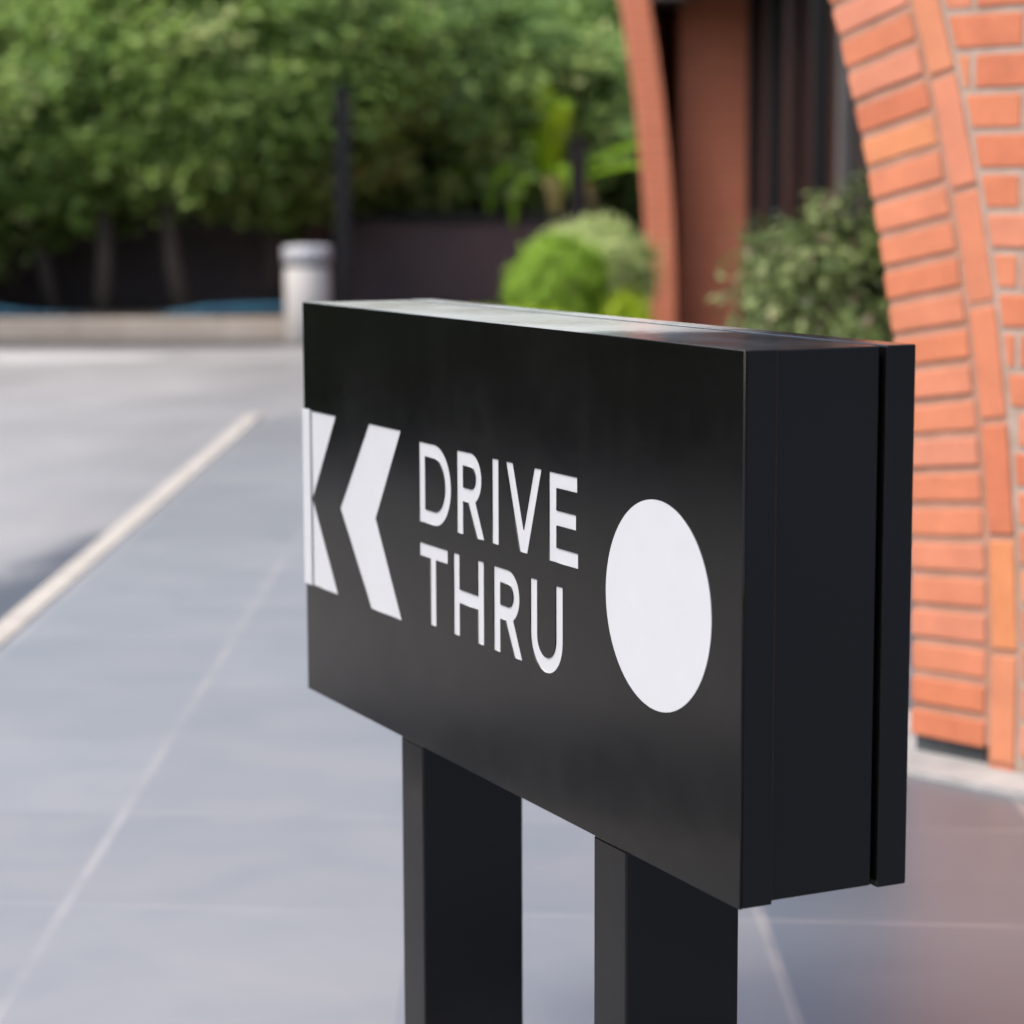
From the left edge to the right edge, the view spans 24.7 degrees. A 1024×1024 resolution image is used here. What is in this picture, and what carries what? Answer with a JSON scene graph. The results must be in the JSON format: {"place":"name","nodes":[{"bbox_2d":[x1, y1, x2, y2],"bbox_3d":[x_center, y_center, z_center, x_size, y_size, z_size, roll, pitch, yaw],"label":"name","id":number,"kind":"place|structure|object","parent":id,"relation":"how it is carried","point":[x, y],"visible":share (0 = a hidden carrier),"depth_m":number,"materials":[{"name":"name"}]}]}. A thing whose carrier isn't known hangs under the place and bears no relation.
{"place":"outdoors","nodes":[
{"label":"outdoors","id":0,"kind":"place"},
{"bbox_2d":[0,303,504,317],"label":"planting bed","id":1,"kind":"object","parent":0,"point":[137,310],"depth_m":19.77,"materials":[{"name":"soil"}]},
{"bbox_2d":[0,0,114,286],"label":"leafy tree","id":2,"kind":"object","parent":1,"relation":"on","point":[8,226],"visible":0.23,"depth_m":19.49,"materials":[{"name":"green plant"}]},
{"bbox_2d":[0,0,189,310],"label":"leafy tree","id":3,"kind":"object","parent":1,"relation":"on","point":[82,226],"visible":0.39,"depth_m":19.50,"materials":[{"name":"green plant"}]},
{"bbox_2d":[14,3,199,213],"bbox_3d":[-3.898,-3.953,23.413,3.406,3.640,3.404,0,8,0],"label":"leafy tree","id":4,"kind":"object","parent":1,"relation":"on","point":[156,211],"depth_m":23.33,"materials":[{"name":"green plant"}]},
{"bbox_2d":[0,0,283,311],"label":"leafy tree","id":5,"kind":"object","parent":1,"relation":"on","point":[93,17],"visible":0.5,"depth_m":19.14,"materials":[{"name":"green plant"}]},
{"bbox_2d":[0,303,284,314],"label":"blue pipe","id":6,"kind":"object","parent":1,"relation":"on","point":[244,308],"visible":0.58,"depth_m":19.54,"materials":[{"name":"blue plastic"}]},
{"bbox_2d":[43,0,359,310],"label":"leafy tree","id":7,"kind":"object","parent":1,"relation":"on","point":[223,104],"visible":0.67,"depth_m":19.17,"materials":[{"name":"green plant"}]},
{"bbox_2d":[153,193,333,213],"bbox_3d":[-2.567,-3.790,23.352,3.402,3.325,3.371,0,8,0],"label":"leafy tree","id":8,"kind":"object","parent":1,"relation":"on","point":[223,212],"depth_m":23.03,"materials":[{"name":"green plant"}]},
{"bbox_2d":[151,0,442,302],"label":"leafy tree","id":9,"kind":"object","parent":1,"relation":"on","point":[277,225],"visible":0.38,"depth_m":19.79,"materials":[{"name":"green plant"}]},
{"bbox_2d":[0,212,612,304],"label":"boundary wall","id":10,"kind":"structure","parent":1,"relation":"on","point":[463,257],"depth_m":21.28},
{"bbox_2d":[211,0,464,244],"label":"leafy tree","id":11,"kind":"object","parent":1,"relation":"on","point":[417,34],"visible":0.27,"depth_m":20.00,"materials":[{"name":"green plant"}]},
{"bbox_2d":[332,87,351,301],"bbox_3d":[-1.404,-2.564,19.451,0.165,1.905,0.165,0,8,0],"label":"square post","id":12,"kind":"object","parent":1,"relation":"on","point":[342,162],"visible":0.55,"depth_m":19.38,"materials":[{"name":"black metal"}]},
{"bbox_2d":[318,0,507,212],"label":"leafy tree","id":13,"kind":"object","parent":1,"relation":"on","point":[322,200],"depth_m":23.46,"materials":[{"name":"green plant"}]},
{"bbox_2d":[317,0,616,212],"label":"leafy tree","id":14,"kind":"object","parent":1,"relation":"on","point":[422,197],"visible":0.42,"depth_m":21.37,"materials":[{"name":"green plant"}]},
{"bbox_2d":[398,11,606,212],"bbox_3d":[-0.142,-3.388,22.407,2.362,2.765,2.409,-4,9,-29],"label":"leafy tree","id":15,"kind":"object","parent":1,"relation":"on","point":[459,52],"visible":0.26,"depth_m":21.70,"materials":[{"name":"green plant"}]},
{"bbox_2d":[490,302,575,311],"bbox_3d":[0.019,-1.167,15.317,0.981,0.421,0.681,0,8,0],"label":"plant","id":16,"kind":"object","parent":1,"relation":"on","point":[538,307],"depth_m":15.29,"materials":[{"name":"green plant"}]},
{"bbox_2d":[443,84,640,227],"bbox_3d":[0.339,-2.872,21.742,1.960,2.152,1.316,0,8,0],"label":"broad leaf palm","id":17,"kind":"object","parent":1,"relation":"on","point":[552,183],"visible":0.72,"depth_m":21.36,"materials":[{"name":"green plant"}]},
{"bbox_2d":[471,0,628,212],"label":"leafy tree","id":18,"kind":"object","parent":1,"relation":"on","point":[564,11],"visible":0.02,"depth_m":23.07,"materials":[{"name":"green plant"}]},
{"bbox_2d":[500,229,617,314],"bbox_3d":[0.317,-1.476,15.932,0.808,0.899,0.799,0,8,0],"label":"clipped shrub","id":19,"kind":"object","parent":1,"relation":"on","point":[585,270],"visible":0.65,"depth_m":15.75,"materials":[{"name":"green plant"}]},
{"bbox_2d":[568,137,587,229],"bbox_3d":[0.591,-2.588,20.993,0.190,1.525,0.190,0,8,0],"label":"square post","id":20,"kind":"object","parent":1,"relation":"on","point":[578,176],"visible":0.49,"depth_m":20.87,"materials":[{"name":"black metal"}]},
{"bbox_2d":[534,208,671,318],"bbox_3d":[0.632,-1.683,16.928,1.056,1.028,1.061,0,8,0],"label":"clipped shrub","id":21,"kind":"object","parent":1,"relation":"on","point":[631,257],"visible":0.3,"depth_m":16.71,"materials":[{"name":"green plant"}]},
{"bbox_2d":[595,287,653,319],"bbox_3d":[0.750,-1.236,15.668,0.452,0.547,0.593,0,8,0],"label":"plant","id":22,"kind":"object","parent":1,"relation":"on","point":[628,306],"visible":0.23,"depth_m":15.57,"materials":[{"name":"green plant"}]},
{"bbox_2d":[0,239,646,620],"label":"road","id":23,"kind":"structure","parent":0,"point":[91,453],"depth_m":11.90,"materials":[{"name":"grey asphalt"}]},
{"bbox_2d":[0,352,179,363],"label":"road marking","id":24,"kind":"object","parent":23,"relation":"on","point":[12,358],"visible":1,"depth_m":17.06,"materials":[{"name":"paint"}]},
{"bbox_2d":[0,415,260,647],"bbox_3d":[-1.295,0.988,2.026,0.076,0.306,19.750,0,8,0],"label":"road line","id":25,"kind":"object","parent":23,"relation":"on","point":[14,622],"depth_m":7.46,"materials":[{"name":"paint"}]},
{"bbox_2d":[0,317,284,338],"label":"kerb","id":26,"kind":"structure","parent":23,"relation":"on","point":[151,328],"depth_m":19.27,"materials":[{"name":"grey concrete"}]},
{"bbox_2d":[0,338,302,347],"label":"gutter","id":27,"kind":"object","parent":23,"relation":"on","point":[119,343],"depth_m":18.69,"materials":[{"name":"grey concrete"}]},
{"bbox_2d":[282,245,330,342],"bbox_3d":[-1.641,-1.752,18.784,0.392,0.775,0.392,0,8,0],"label":"bollard","id":28,"kind":"object","parent":27,"relation":"on","point":[307,274],"visible":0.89,"depth_m":18.63,"materials":[{"name":"beige paint"}]},
{"bbox_2d":[515,0,644,286],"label":"leafy tree","id":29,"kind":"object","parent":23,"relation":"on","point":[619,192],"visible":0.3,"depth_m":22.02,"materials":[{"name":"green plant"}]},
{"bbox_2d":[536,0,644,280],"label":"leafy tree","id":30,"kind":"object","parent":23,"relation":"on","point":[625,93],"depth_m":23.43,"materials":[{"name":"green plant"}]},
{"bbox_2d":[0,413,1023,1023],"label":"pavement","id":31,"kind":"structure","parent":0,"point":[200,805],"depth_m":3.97,"materials":[{"name":"grey concrete"}]},
{"bbox_2d":[302,299,915,1023],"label":"direction sign","id":32,"kind":"object","parent":31,"relation":"on","point":[634,595],"visible":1,"depth_m":2.31,"materials":[{"name":"black metal"}]},
{"bbox_2d":[707,170,894,341],"bbox_3d":[1.196,-0.546,8.523,0.970,1.383,0.958,0,8,0],"label":"leafy bush","id":33,"kind":"object","parent":31,"relation":"on","point":[838,267],"visible":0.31,"depth_m":8.28,"materials":[{"name":"green plant"}]},
{"bbox_2d":[619,0,1023,798],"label":"brick building","id":34,"kind":"structure","parent":0,"point":[767,108],"depth_m":4.49,"materials":[{"name":"brick"}]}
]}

